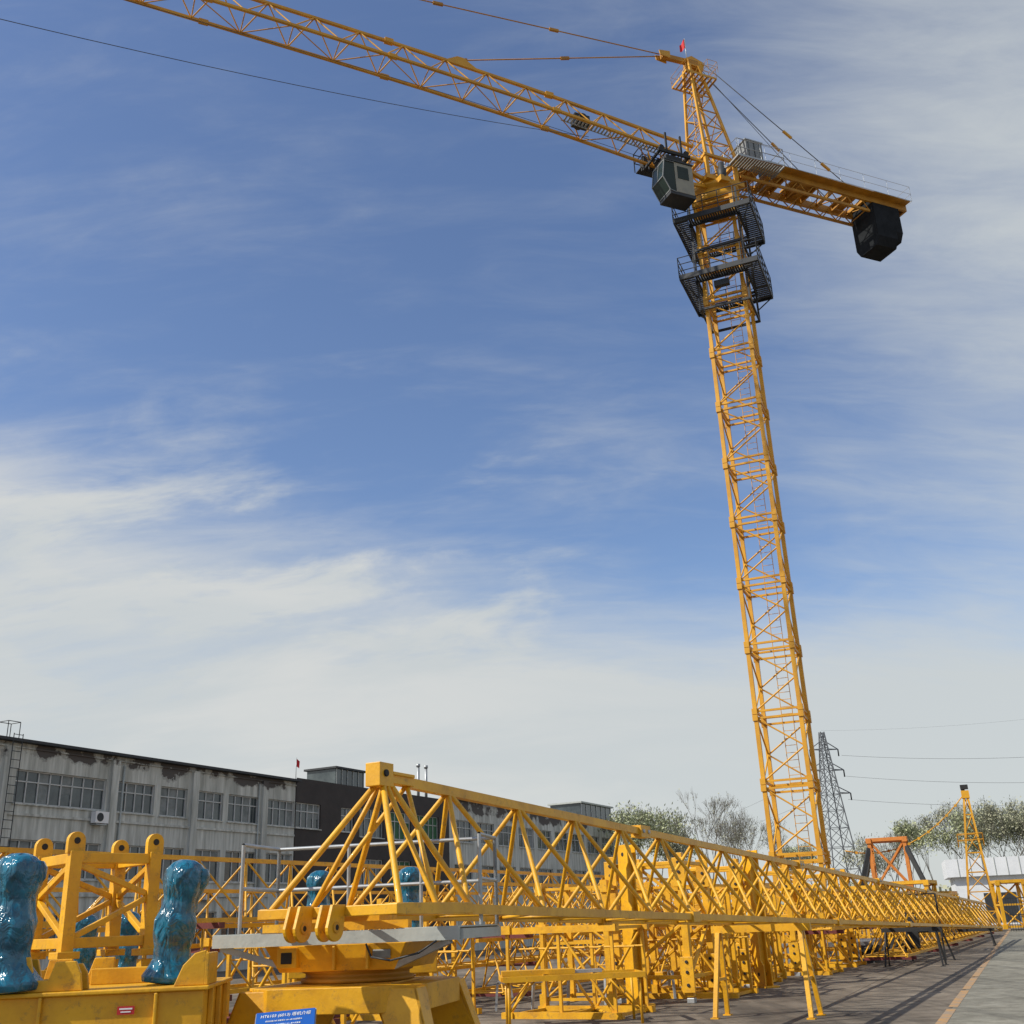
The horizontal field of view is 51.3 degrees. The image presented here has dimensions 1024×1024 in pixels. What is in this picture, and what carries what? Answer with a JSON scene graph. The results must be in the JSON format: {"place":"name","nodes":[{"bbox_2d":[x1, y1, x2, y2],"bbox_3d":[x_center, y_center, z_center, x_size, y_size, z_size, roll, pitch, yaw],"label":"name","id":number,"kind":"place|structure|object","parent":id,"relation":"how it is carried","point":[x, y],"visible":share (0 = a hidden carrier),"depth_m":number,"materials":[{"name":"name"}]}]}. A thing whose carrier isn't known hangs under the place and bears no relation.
{"place":"outdoors","nodes":[
{"label":"outdoors","id":0,"kind":"place"},
{"bbox_2d":[0,720,301,971],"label":"factory building","id":1,"kind":"structure","parent":0,"point":[56,794],"depth_m":51.29,"materials":[{"name":"grey concrete"}]},
{"bbox_2d":[7,839,98,880],"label":"window","id":2,"kind":"structure","parent":1,"relation":"in","point":[85,876],"depth_m":46.50,"materials":[{"name":"grey glass"}]},
{"bbox_2d":[12,769,105,811],"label":"window","id":3,"kind":"structure","parent":1,"relation":"in","point":[34,788],"depth_m":47.09,"materials":[{"name":"grey glass"}]},
{"bbox_2d":[125,846,144,881],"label":"window","id":4,"kind":"structure","parent":1,"relation":"in","point":[133,871],"depth_m":49.97,"materials":[{"name":"grey glass"}]},
{"bbox_2d":[116,781,154,815],"bbox_3d":[-17.867,13.609,50.628,0.232,1.455,2.400,-13,-23,25],"label":"window","id":5,"kind":"structure","parent":1,"relation":"in","point":[137,798],"depth_m":50.83,"materials":[{"name":"grey glass"}]},
{"bbox_2d":[160,847,181,880],"bbox_3d":[-16.632,17.097,51.669,0.230,1.605,1.900,-13,-23,25],"label":"window","id":6,"kind":"structure","parent":1,"relation":"in","point":[165,864],"depth_m":51.85,"materials":[{"name":"grey glass"}]},
{"bbox_2d":[158,786,187,818],"bbox_3d":[-16.741,14.370,52.720,0.230,1.455,1.900,-13,-23,25],"label":"window","id":7,"kind":"structure","parent":1,"relation":"in","point":[173,800],"depth_m":52.80,"materials":[{"name":"grey glass"}]},
{"bbox_2d":[192,912,214,943],"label":"window","id":8,"kind":"structure","parent":1,"relation":"in","point":[210,914],"depth_m":53.10,"materials":[{"name":"grey glass"}]},
{"bbox_2d":[195,849,219,882],"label":"window","id":9,"kind":"structure","parent":1,"relation":"in","point":[212,867],"depth_m":54.24,"materials":[{"name":"grey glass"}]},
{"bbox_2d":[197,791,223,821],"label":"window","id":10,"kind":"structure","parent":1,"relation":"in","point":[210,803],"depth_m":54.97,"materials":[{"name":"grey glass"}]},
{"bbox_2d":[221,911,248,934],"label":"window","id":11,"kind":"structure","parent":1,"relation":"in","point":[224,931],"depth_m":54.64,"materials":[{"name":"grey glass"}]},
{"bbox_2d":[223,851,256,883],"bbox_3d":[-14.230,18.613,55.852,0.232,1.605,2.500,-13,-23,25],"label":"window","id":12,"kind":"structure","parent":1,"relation":"in","point":[230,867],"depth_m":55.78,"materials":[{"name":"grey glass"}]},
{"bbox_2d":[227,794,259,824],"bbox_3d":[-14.340,15.885,56.903,0.232,1.455,2.500,-13,-23,25],"label":"window","id":13,"kind":"structure","parent":1,"relation":"in","point":[241,809],"depth_m":57.05,"materials":[{"name":"grey glass"}]},
{"bbox_2d":[265,853,290,884],"bbox_3d":[-12.805,19.532,58.387,0.232,1.605,2.400,-13,-23,25],"label":"window","id":14,"kind":"structure","parent":1,"relation":"in","point":[270,869],"depth_m":58.39,"materials":[{"name":"grey glass"}]},
{"bbox_2d":[267,799,294,827],"bbox_3d":[-12.903,16.813,59.459,0.232,1.455,2.450,-13,-23,25],"label":"window","id":15,"kind":"structure","parent":1,"relation":"in","point":[280,813],"depth_m":59.64,"materials":[{"name":"grey glass"}]},
{"bbox_2d":[293,758,450,953],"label":"brown clad building","id":16,"kind":"structure","parent":0,"point":[327,799],"depth_m":65.34,"materials":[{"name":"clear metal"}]},
{"bbox_2d":[295,802,321,830],"bbox_3d":[-11.773,17.546,61.480,0.231,1.455,2.380,-13,-23,25],"label":"window","id":17,"kind":"structure","parent":16,"relation":"in","point":[307,815],"depth_m":61.58,"materials":[{"name":"grey glass"}]},
{"bbox_2d":[341,808,352,832],"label":"window","id":18,"kind":"structure","parent":16,"relation":"in","point":[344,811],"depth_m":64.74,"materials":[{"name":"grey glass"}]},
{"bbox_2d":[359,859,381,884],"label":"window","id":19,"kind":"structure","parent":16,"relation":"in","point":[379,862],"depth_m":65.92,"materials":[{"name":"grey glass"}]},
{"bbox_2d":[359,808,384,838],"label":"window","id":20,"kind":"structure","parent":16,"relation":"in","point":[364,826],"depth_m":66.73,"materials":[{"name":"grey glass"}]},
{"bbox_2d":[391,812,409,840],"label":"window","id":21,"kind":"structure","parent":16,"relation":"in","point":[398,833],"depth_m":69.39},
{"bbox_2d":[416,815,438,843],"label":"window","id":22,"kind":"structure","parent":16,"relation":"in","point":[430,827],"depth_m":72.79,"materials":[{"name":"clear glass"}]},
{"bbox_2d":[0,0,1023,903],"label":"sky","id":23,"kind":"structure","parent":0,"point":[346,431],"materials":[{"name":"blue"}]},
{"bbox_2d":[449,799,621,950],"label":"grey factory wing","id":24,"kind":"structure","parent":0,"point":[488,819],"depth_m":83.96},
{"bbox_2d":[456,820,473,843],"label":"window","id":25,"kind":"structure","parent":24,"relation":"in","point":[463,827],"depth_m":76.72,"materials":[{"name":"grey glass"}]},
{"bbox_2d":[477,823,492,844],"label":"window","id":26,"kind":"structure","parent":24,"relation":"in","point":[486,828],"depth_m":79.51,"materials":[{"name":"grey glass"}]},
{"bbox_2d":[498,825,515,847],"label":"window","id":27,"kind":"structure","parent":24,"relation":"in","point":[505,835],"depth_m":81.90,"materials":[{"name":"grey glass"}]},
{"bbox_2d":[518,828,534,848],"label":"window","id":28,"kind":"structure","parent":24,"relation":"in","point":[529,831],"depth_m":85.10,"materials":[{"name":"grey glass"}]},
{"bbox_2d":[537,830,550,849],"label":"window","id":29,"kind":"structure","parent":24,"relation":"in","point":[541,846],"depth_m":87.45,"materials":[{"name":"grey glass"}]},
{"bbox_2d":[539,869,552,887],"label":"window","id":30,"kind":"structure","parent":24,"relation":"in","point":[542,878],"depth_m":86.39,"materials":[{"name":"grey glass"}]},
{"bbox_2d":[555,832,566,851],"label":"window","id":31,"kind":"structure","parent":24,"relation":"in","point":[561,846],"depth_m":90.26,"materials":[{"name":"grey glass"}]},
{"bbox_2d":[572,834,582,852],"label":"window","id":32,"kind":"structure","parent":24,"relation":"in","point":[576,848],"depth_m":92.71,"materials":[{"name":"grey glass"}]},
{"bbox_2d":[587,836,598,854],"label":"window","id":33,"kind":"structure","parent":24,"relation":"in","point":[591,849],"depth_m":95.56,"materials":[{"name":"grey glass"}]},
{"bbox_2d":[217,924,1013,1023],"bbox_3d":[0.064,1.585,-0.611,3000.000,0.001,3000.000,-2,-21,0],"label":"ground","id":34,"kind":"structure","parent":0,"point":[925,988],"depth_m":23.20,"materials":[{"name":"grey concrete"}]},
{"bbox_2d":[41,911,140,978],"bbox_3d":[-5.638,6.593,14.636,1.710,2.047,1.100,-14,-24,28],"label":"slewing support","id":35,"kind":"object","parent":34,"relation":"on","point":[88,956],"visible":0.29,"depth_m":14.81,"materials":[{"name":"blue paint"}]},
{"bbox_2d":[31,831,163,967],"bbox_3d":[-3.914,4.344,9.794,0.960,2.630,0.960,17,-28,-40],"label":"connection frame","id":36,"kind":"object","parent":34,"relation":"on","point":[76,859],"visible":0.8,"depth_m":9.89,"materials":[{"name":"yellow paint"}]},
{"bbox_2d":[0,853,232,1023],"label":"slewing support","id":37,"kind":"object","parent":34,"relation":"on","point":[173,982],"visible":1,"depth_m":7.81,"materials":[{"name":"yellow paint"}]},
{"bbox_2d":[200,938,347,1020],"bbox_3d":[-4.810,9.461,21.544,2.500,1.696,1.696,-13,-23,25],"label":"mast section","id":38,"kind":"object","parent":34,"relation":"on","point":[207,943],"visible":0.13,"depth_m":21.53,"materials":[{"name":"yellow paint"}]},
{"bbox_2d":[42,921,696,1000],"bbox_3d":[-2.421,10.244,25.076,1.600,1.280,40.040,-13,-23,25],"label":"crane jib","id":39,"kind":"object","parent":38,"relation":"on","point":[244,987],"visible":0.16,"depth_m":25.84,"materials":[{"name":"yellow paint"}]},
{"bbox_2d":[0,847,674,928],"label":"crane jib","id":40,"kind":"object","parent":39,"relation":"on","point":[207,923],"visible":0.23,"depth_m":21.48,"materials":[{"name":"yellow paint"}]},
{"bbox_2d":[226,946,358,1023],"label":"mast section","id":41,"kind":"object","parent":34,"relation":"on","point":[285,979],"visible":0.04,"depth_m":16.57,"materials":[{"name":"yellow paint"}]},
{"bbox_2d":[212,832,500,1023],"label":"slewing turntable","id":42,"kind":"object","parent":34,"relation":"on","point":[360,969],"visible":0.98,"depth_m":9.08,"materials":[{"name":"yellow paint"}]},
{"bbox_2d":[255,1008,316,1023],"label":"sign board","id":43,"kind":"object","parent":42,"relation":"attached to","point":[303,1016],"visible":1,"depth_m":7.71,"materials":[{"name":"blue paint"}]},
{"bbox_2d":[288,867,436,981],"bbox_3d":[-1.777,5.523,12.751,1.710,2.397,1.100,1,-21,-7],"label":"slewing support","id":44,"kind":"object","parent":34,"relation":"on","point":[406,874],"visible":0.28,"depth_m":12.96,"materials":[{"name":"blue paint"}]},
{"bbox_2d":[348,938,481,1020],"bbox_3d":[-2.137,9.513,21.957,2.500,1.696,1.696,-14,-24,28],"label":"mast section","id":45,"kind":"object","parent":34,"relation":"on","point":[369,1017],"visible":0.12,"depth_m":21.89,"materials":[{"name":"yellow paint"}]},
{"bbox_2d":[377,896,457,975],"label":"mast section","id":46,"kind":"object","parent":34,"relation":"on","point":[453,946],"visible":0.09,"depth_m":30.72,"materials":[{"name":"yellow paint"}]},
{"bbox_2d":[40,887,672,955],"bbox_3d":[-2.640,11.422,30.198,1.600,1.280,44.040,-13,-23,25],"label":"crane jib","id":47,"kind":"object","parent":46,"relation":"on","point":[195,948],"visible":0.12,"depth_m":24.17,"materials":[{"name":"yellow paint"}]},
{"bbox_2d":[124,0,911,962],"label":"tower crane","id":48,"kind":"object","parent":34,"relation":"on","point":[870,214],"visible":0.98,"depth_m":50.55,"materials":[{"name":"metal"}]},
{"bbox_2d":[0,19,587,136],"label":"overhead cable","id":49,"kind":"object","parent":48,"relation":"attached to","point":[273,80],"visible":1,"depth_m":39.66,"materials":[{"name":"metal"}]},
{"bbox_2d":[499,968,646,1023],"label":"trestle","id":50,"kind":"object","parent":34,"relation":"on","point":[507,978],"visible":1,"depth_m":18.64,"materials":[{"name":"yellow paint"}]},
{"bbox_2d":[501,924,655,1019],"bbox_3d":[1.263,8.922,20.779,2.500,1.696,1.696,-13,-24,26],"label":"mast section","id":51,"kind":"object","parent":34,"relation":"on","point":[595,1009],"visible":0.88,"depth_m":20.53,"materials":[{"name":"yellow paint"}]},
{"bbox_2d":[535,880,625,1005],"bbox_3d":[1.683,9.523,23.635,1.696,2.500,1.696,-12,-23,23],"label":"mast section","id":52,"kind":"object","parent":34,"relation":"on","point":[602,888],"visible":0.49,"depth_m":23.28,"materials":[{"name":"yellow paint"}]},
{"bbox_2d":[464,925,749,996],"bbox_3d":[5.284,14.372,35.200,1.600,1.280,26.040,-13,-23,25],"label":"crane jib","id":53,"kind":"object","parent":34,"relation":"on","point":[484,991],"visible":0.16,"depth_m":25.98,"materials":[{"name":"yellow paint"}]},
{"bbox_2d":[464,882,767,939],"bbox_3d":[5.340,13.274,35.835,1.600,1.280,26.040,-13,-23,25],"label":"crane jib","id":54,"kind":"object","parent":53,"relation":"on","point":[491,884],"visible":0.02,"depth_m":26.84,"materials":[{"name":"yellow paint"}]},
{"bbox_2d":[617,844,654,1004],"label":"stepped plate column","id":55,"kind":"structure","parent":34,"relation":"on","point":[633,958],"depth_m":22.67,"materials":[{"name":"metal"}]},
{"bbox_2d":[611,804,665,858],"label":"tree","id":56,"kind":"object","parent":34,"relation":"on","point":[644,820],"visible":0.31,"depth_m":96.54,"materials":[{"name":"green plant"}]},
{"bbox_2d":[597,800,688,931],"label":"tree","id":57,"kind":"object","parent":34,"relation":"on","point":[663,821],"visible":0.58,"depth_m":95.98,"materials":[{"name":"green plant"}]},
{"bbox_2d":[604,852,719,1003],"bbox_3d":[3.356,9.246,23.785,1.880,3.000,1.840,-13,-23,25],"label":"support leg frame","id":58,"kind":"object","parent":34,"relation":"on","point":[689,974],"visible":0.48,"depth_m":23.51,"materials":[{"name":"yellow paint"}]},
{"bbox_2d":[642,807,697,860],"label":"tree","id":59,"kind":"object","parent":34,"relation":"on","point":[678,849],"visible":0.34,"depth_m":100.10,"materials":[{"name":"green plant"}]},
{"bbox_2d":[645,833,699,892],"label":"tree","id":60,"kind":"object","parent":34,"relation":"on","point":[661,849],"visible":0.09,"depth_m":103.47,"materials":[{"name":"green plant"}]},
{"bbox_2d":[643,878,741,992],"bbox_3d":[4.310,10.137,25.501,1.696,2.500,1.696,-12,-23,23],"label":"mast section","id":61,"kind":"object","parent":34,"relation":"on","point":[656,987],"visible":0.47,"depth_m":25.48,"materials":[{"name":"yellow paint"}]},
{"bbox_2d":[662,892,731,970],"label":"mast section","id":62,"kind":"object","parent":34,"relation":"on","point":[666,929],"visible":0.13,"depth_m":34.59,"materials":[{"name":"yellow paint"}]},
{"bbox_2d":[647,924,758,998],"bbox_3d":[4.128,10.253,24.530,2.500,1.696,1.696,-13,-23,25],"label":"mast section","id":63,"kind":"object","parent":34,"relation":"on","point":[734,993],"visible":0.41,"depth_m":24.12,"materials":[{"name":"yellow paint"}]},
{"bbox_2d":[676,788,739,879],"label":"tree","id":64,"kind":"object","parent":34,"relation":"on","point":[722,806],"visible":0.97,"depth_m":95.34,"materials":[{"name":"grey plant"}]},
{"bbox_2d":[668,859,752,987],"bbox_3d":[5.309,10.534,27.331,1.880,3.000,1.840,-13,-23,25],"label":"support leg frame","id":65,"kind":"object","parent":34,"relation":"on","point":[742,964],"visible":0.23,"depth_m":26.62,"materials":[{"name":"yellow paint"}]},
{"bbox_2d":[684,805,755,883],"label":"tree","id":66,"kind":"object","parent":34,"relation":"on","point":[699,822],"visible":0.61,"depth_m":98.40,"materials":[{"name":"grey plant"}]},
{"bbox_2d":[679,915,782,986],"bbox_3d":[5.582,11.561,28.076,2.500,1.696,1.696,-13,-23,25],"label":"mast section","id":67,"kind":"object","parent":34,"relation":"on","point":[778,979],"visible":0.09,"depth_m":28.08,"materials":[{"name":"yellow paint"}]},
{"bbox_2d":[702,815,766,863],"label":"tree","id":68,"kind":"object","parent":34,"relation":"on","point":[732,839],"visible":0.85,"depth_m":91.32,"materials":[{"name":"grey plant"}]},
{"bbox_2d":[721,816,773,862],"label":"tree","id":69,"kind":"object","parent":34,"relation":"on","point":[752,842],"visible":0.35,"depth_m":97.73,"materials":[{"name":"grey plant"}]},
{"bbox_2d":[709,816,789,879],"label":"tree","id":70,"kind":"object","parent":34,"relation":"on","point":[740,830],"visible":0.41,"depth_m":95.14,"materials":[{"name":"grey plant"}]},
{"bbox_2d":[713,881,786,982],"bbox_3d":[6.366,11.493,29.234,1.696,2.500,1.696,-11,-23,22],"label":"mast section","id":71,"kind":"object","parent":34,"relation":"on","point":[782,971],"visible":0.2,"depth_m":29.27,"materials":[{"name":"yellow paint"}]},
{"bbox_2d":[742,850,779,987],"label":"stepped plate column","id":72,"kind":"structure","parent":34,"relation":"on","point":[762,971],"depth_m":26.39,"materials":[{"name":"metal"}]},
{"bbox_2d":[710,923,825,1019],"bbox_3d":[4.458,8.114,18.886,1.844,1.508,0.860,-13,-23,25],"label":"trestle","id":73,"kind":"object","parent":34,"relation":"on","point":[799,928],"visible":1,"depth_m":18.87,"materials":[{"name":"yellow paint"}]},
{"bbox_2d":[257,761,1002,942],"bbox_3d":[10.977,11.336,30.921,1.430,2.550,54.011,-13,-23,25],"label":"crane jib","id":74,"kind":"object","parent":73,"relation":"on","point":[383,779],"visible":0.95,"depth_m":12.26,"materials":[{"name":"yellow paint"}]},
{"bbox_2d":[726,864,813,975],"bbox_3d":[7.673,12.093,31.624,1.880,3.000,1.840,-13,-23,25],"label":"support leg frame","id":75,"kind":"object","parent":34,"relation":"on","point":[794,956],"visible":0.27,"depth_m":30.86,"materials":[{"name":"yellow paint"}]},
{"bbox_2d":[775,843,811,870],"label":"tree","id":76,"kind":"object","parent":34,"relation":"on","point":[801,858],"visible":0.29,"depth_m":116.53,"materials":[{"name":"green plant"}]},
{"bbox_2d":[766,883,828,968],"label":"mast section","id":77,"kind":"object","parent":34,"relation":"on","point":[821,953],"visible":0.09,"depth_m":33.28,"materials":[{"name":"yellow paint"}]},
{"bbox_2d":[777,843,817,883],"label":"tree","id":78,"kind":"object","parent":34,"relation":"on","point":[796,850],"visible":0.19,"depth_m":121.24,"materials":[{"name":"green plant"}]},
{"bbox_2d":[752,912,843,975],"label":"mast section","id":79,"kind":"object","parent":34,"relation":"on","point":[822,970],"visible":0.32,"depth_m":30.71,"materials":[{"name":"yellow paint"}]},
{"bbox_2d":[783,868,858,963],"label":"mast section","id":80,"kind":"object","parent":34,"relation":"on","point":[842,942],"visible":0.26,"depth_m":35.55,"materials":[{"name":"yellow paint"}]},
{"bbox_2d":[784,911,866,968],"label":"mast section","id":81,"kind":"object","parent":34,"relation":"on","point":[851,963],"visible":0.17,"depth_m":34.22,"materials":[{"name":"yellow paint"}]},
{"bbox_2d":[809,732,870,920],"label":"power pylon","id":82,"kind":"object","parent":34,"relation":"on","point":[821,749],"visible":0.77,"depth_m":139.84,"materials":[{"name":"metal"}]},
{"bbox_2d":[828,892,876,938],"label":"mast section","id":83,"kind":"object","parent":34,"relation":"on","point":[868,934],"visible":0.14,"depth_m":49.25,"materials":[{"name":"yellow paint"}]},
{"bbox_2d":[839,832,901,883],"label":"tree","id":84,"kind":"object","parent":34,"relation":"on","point":[862,848],"visible":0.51,"depth_m":106.24,"materials":[{"name":"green plant"}]},
{"bbox_2d":[861,945,881,962],"bbox_3d":[12.187,14.986,36.193,0.600,0.550,1.611,-14,-24,28],"label":"black steel clamp","id":85,"kind":"object","parent":34,"relation":"on","point":[864,948],"visible":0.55,"depth_m":36.04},
{"bbox_2d":[853,894,895,939],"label":"mast section","id":86,"kind":"object","parent":34,"relation":"on","point":[864,933],"visible":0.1,"depth_m":53.98,"materials":[{"name":"yellow paint"}]},
{"bbox_2d":[871,827,914,880],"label":"tree","id":87,"kind":"object","parent":34,"relation":"on","point":[894,845],"visible":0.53,"depth_m":108.18,"materials":[{"name":"green plant"}]},
{"bbox_2d":[855,836,948,933],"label":"orange mast base","id":88,"kind":"object","parent":34,"relation":"on","point":[869,860],"visible":0.38,"depth_m":69.42,"materials":[{"name":"paint"}]},
{"bbox_2d":[885,817,940,897],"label":"tree","id":89,"kind":"object","parent":34,"relation":"on","point":[908,829],"visible":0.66,"depth_m":112.82,"materials":[{"name":"green plant"}]},
{"bbox_2d":[881,926,948,966],"bbox_3d":[12.395,13.429,32.950,1.844,1.108,0.860,-13,-23,25],"label":"trestle","id":90,"kind":"object","parent":34,"relation":"on","point":[909,929],"visible":1,"depth_m":32.99,"materials":[{"name":"black metal"}]},
{"bbox_2d":[885,880,944,936],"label":"mast base section","id":91,"kind":"object","parent":34,"relation":"on","point":[927,884],"visible":0.27,"depth_m":64.82,"materials":[{"name":"yellow paint"}]},
{"bbox_2d":[909,815,932,879],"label":"tree","id":92,"kind":"object","parent":34,"relation":"on","point":[922,845],"visible":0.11,"depth_m":117.77,"materials":[{"name":"green plant"}]},
{"bbox_2d":[845,784,1002,931],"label":"tower head frame","id":93,"kind":"object","parent":34,"relation":"on","point":[965,796],"visible":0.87,"depth_m":72.10,"materials":[{"name":"yellow paint"}]},
{"bbox_2d":[902,893,955,961],"bbox_3d":[13.852,13.967,35.894,1.681,2.134,0.450,-10,-22,19],"label":"trestle","id":94,"kind":"object","parent":34,"relation":"on","point":[914,936],"visible":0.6,"depth_m":35.73,"materials":[{"name":"black metal"}]},
{"bbox_2d":[919,802,988,858],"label":"tree","id":95,"kind":"object","parent":34,"relation":"on","point":[945,837],"visible":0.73,"depth_m":107.16,"materials":[{"name":"green plant"}]},
{"bbox_2d":[912,798,1007,858],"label":"tree","id":96,"kind":"object","parent":34,"relation":"on","point":[938,818],"visible":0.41,"depth_m":112.82,"materials":[{"name":"green plant"}]},
{"bbox_2d":[951,928,995,946],"bbox_3d":[20.333,18.744,47.013,1.844,0.709,0.860,-13,-23,25],"label":"trestle","id":97,"kind":"object","parent":34,"relation":"on","point":[978,929],"visible":0.77,"depth_m":46.93,"materials":[{"name":"black metal"}]},
{"bbox_2d":[862,910,995,960],"bbox_3d":[19.344,18.483,47.471,1.600,1.280,34.040,-12,-23,25],"label":"crane jib","id":98,"kind":"object","parent":97,"relation":"on","point":[930,944],"visible":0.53,"depth_m":37.96,"materials":[{"name":"yellow paint"}]},
{"bbox_2d":[784,888,967,934],"bbox_3d":[17.333,17.261,46.596,1.600,1.280,38.040,-13,-23,25],"label":"crane jib","id":99,"kind":"object","parent":98,"relation":"on","point":[834,930],"visible":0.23,"depth_m":34.90,"materials":[{"name":"yellow paint"}]},
{"bbox_2d":[941,856,1023,924],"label":"white shed","id":100,"kind":"structure","parent":34,"relation":"on","point":[998,868],"depth_m":93.33,"materials":[{"name":"grey paint"}]},
{"bbox_2d":[984,892,1020,921],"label":"door","id":101,"kind":"structure","parent":100,"relation":"in","point":[988,900],"depth_m":92.42,"materials":[{"name":"grey metal"}]},
{"bbox_2d":[954,806,1021,857],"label":"tree","id":102,"kind":"object","parent":34,"relation":"on","point":[987,834],"visible":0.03,"depth_m":117.18,"materials":[{"name":"green plant"}]},
{"bbox_2d":[946,924,1023,1023],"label":"road","id":103,"kind":"structure","parent":0,"point":[995,994],"depth_m":22.01,"materials":[{"name":"grey concrete"}]},
{"bbox_2d":[935,928,1011,1023],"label":"road marking","id":104,"kind":"object","parent":103,"relation":"on","point":[944,1018],"visible":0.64,"depth_m":22.58,"materials":[{"name":"paint"}]},
{"bbox_2d":[951,800,1023,856],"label":"tree","id":105,"kind":"object","parent":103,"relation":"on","point":[1004,826],"visible":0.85,"depth_m":106.56,"materials":[{"name":"green plant"}]},
{"bbox_2d":[967,795,1023,855],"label":"tree","id":106,"kind":"object","parent":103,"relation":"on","point":[1011,809],"visible":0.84,"depth_m":105.63,"materials":[{"name":"green plant"}]},
{"bbox_2d":[984,809,1023,855],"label":"tree","id":107,"kind":"object","parent":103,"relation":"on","point":[1013,839],"visible":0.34,"depth_m":109.93,"materials":[{"name":"green plant"}]},
{"bbox_2d":[990,879,1023,928],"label":"yellow support frame","id":108,"kind":"object","parent":103,"relation":"on","point":[1015,882],"visible":0.79,"depth_m":75.30,"materials":[{"name":"paint"}]},
{"bbox_2d":[1005,897,1023,930],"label":"black gate","id":109,"kind":"structure","parent":103,"relation":"on","point":[1018,914],"depth_m":68.47,"materials":[{"name":"metal"}]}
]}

